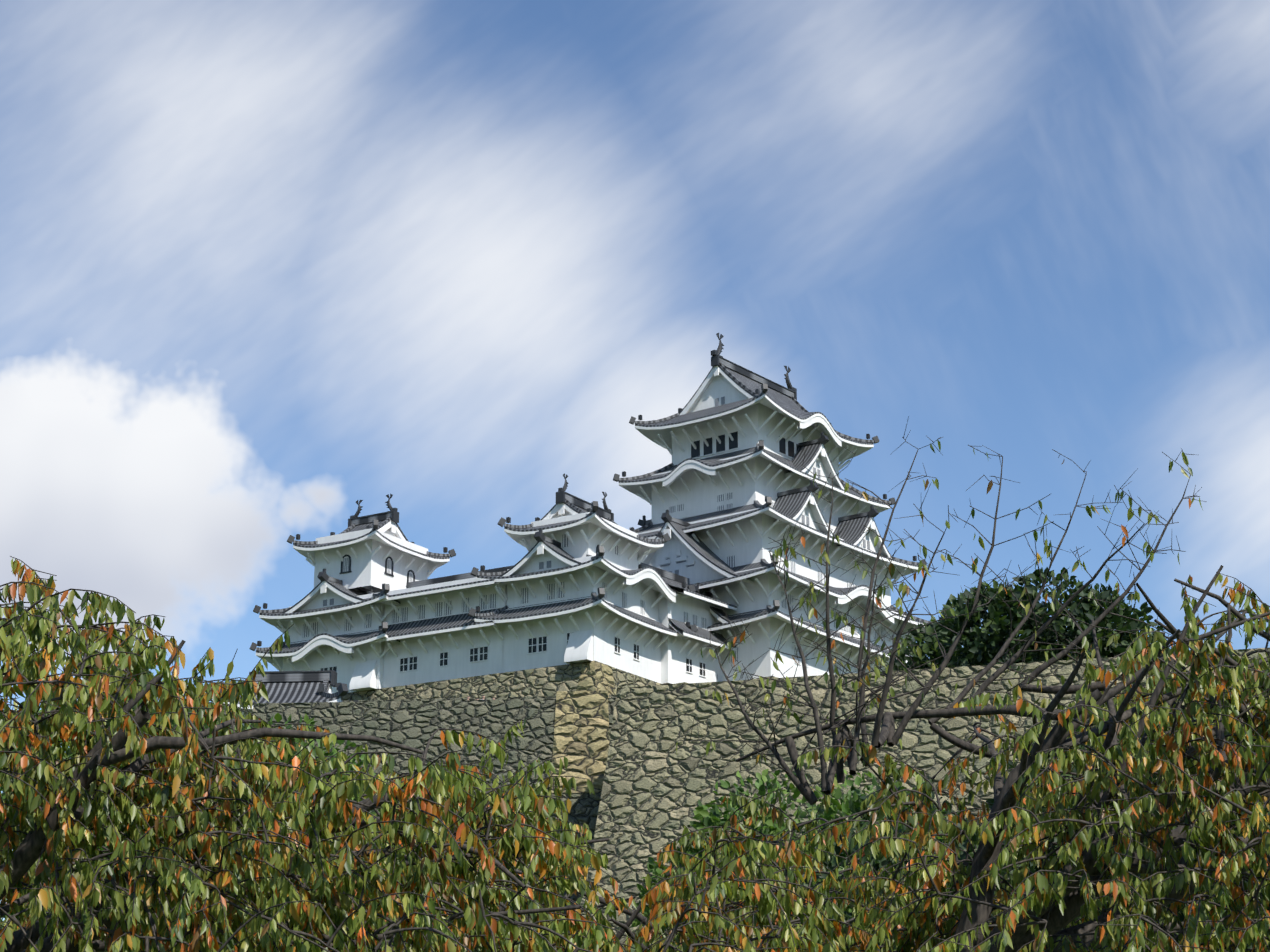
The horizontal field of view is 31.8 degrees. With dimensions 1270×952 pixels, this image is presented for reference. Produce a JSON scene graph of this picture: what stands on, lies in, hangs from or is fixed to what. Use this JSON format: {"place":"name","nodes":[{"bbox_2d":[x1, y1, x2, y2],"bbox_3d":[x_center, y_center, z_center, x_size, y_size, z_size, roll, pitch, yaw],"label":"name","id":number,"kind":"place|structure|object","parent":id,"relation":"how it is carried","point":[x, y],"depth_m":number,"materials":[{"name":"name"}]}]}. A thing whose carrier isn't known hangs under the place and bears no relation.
{"place":"outdoors","nodes":[
{"label":"outdoors","id":0,"kind":"place"},
{"bbox_2d":[1,755,635,951],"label":"bush","id":1,"kind":"object","parent":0,"point":[569,826],"depth_m":31.96,"materials":[{"name":"green plant"}]},
{"bbox_2d":[0,556,879,951],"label":"cherry tree","id":2,"kind":"object","parent":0,"point":[38,666],"depth_m":16.38,"materials":[{"name":"green plant"}]},
{"bbox_2d":[386,925,634,951],"bbox_3d":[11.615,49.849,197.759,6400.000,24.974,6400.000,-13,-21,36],"label":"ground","id":3,"kind":"structure","parent":0,"point":[632,949],"depth_m":125.72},
{"bbox_2d":[0,665,292,921],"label":"bush","id":4,"kind":"object","parent":3,"relation":"on","point":[173,723],"depth_m":42.89,"materials":[{"name":"green plant"}]},
{"bbox_2d":[94,713,442,951],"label":"bush","id":5,"kind":"object","parent":3,"relation":"on","point":[278,718],"depth_m":58.23,"materials":[{"name":"green plant"}]},
{"bbox_2d":[304,787,445,847],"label":"bush","id":6,"kind":"object","parent":3,"relation":"on","point":[352,803],"depth_m":76.57,"materials":[{"name":"green plant"}]},
{"bbox_2d":[156,648,1269,943],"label":"rampart stone walls","id":7,"kind":"structure","parent":3,"relation":"on","point":[638,772],"depth_m":130.56,"materials":[{"name":"stone"}]},
{"bbox_2d":[249,333,932,700],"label":"castle","id":8,"kind":"structure","parent":7,"relation":"on","point":[583,595],"depth_m":194.43,"materials":[{"name":"paint"}]},
{"bbox_2d":[631,767,973,949],"bbox_3d":[5.194,13.573,58.622,10.232,11.636,8.722,-13,-21,36],"label":"bush","id":9,"kind":"object","parent":3,"relation":"on","point":[706,817],"depth_m":58.77,"materials":[{"name":"green plant"}]},
{"bbox_2d":[885,567,1166,670],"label":"tree","id":10,"kind":"object","parent":3,"relation":"on","point":[979,645],"depth_m":145.94,"materials":[{"name":"green plant"}]},
{"bbox_2d":[784,733,1269,951],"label":"bush","id":11,"kind":"object","parent":3,"relation":"on","point":[881,859],"depth_m":39.56,"materials":[{"name":"green plant"}]},
{"bbox_2d":[1021,708,1269,917],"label":"bush","id":12,"kind":"object","parent":3,"relation":"on","point":[1078,730],"depth_m":47.96,"materials":[{"name":"green plant"}]},
{"bbox_2d":[211,776,965,951],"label":"bush","id":13,"kind":"object","parent":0,"point":[825,806],"depth_m":24.89,"materials":[{"name":"green plant"}]},
{"bbox_2d":[0,0,1269,920],"label":"sky","id":14,"kind":"structure","parent":0,"point":[269,269],"materials":[{"name":"blue"}]},
{"bbox_2d":[630,416,1269,951],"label":"cherry tree","id":15,"kind":"object","parent":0,"point":[1138,814],"depth_m":19.44,"materials":[{"name":"plant"}]}
]}

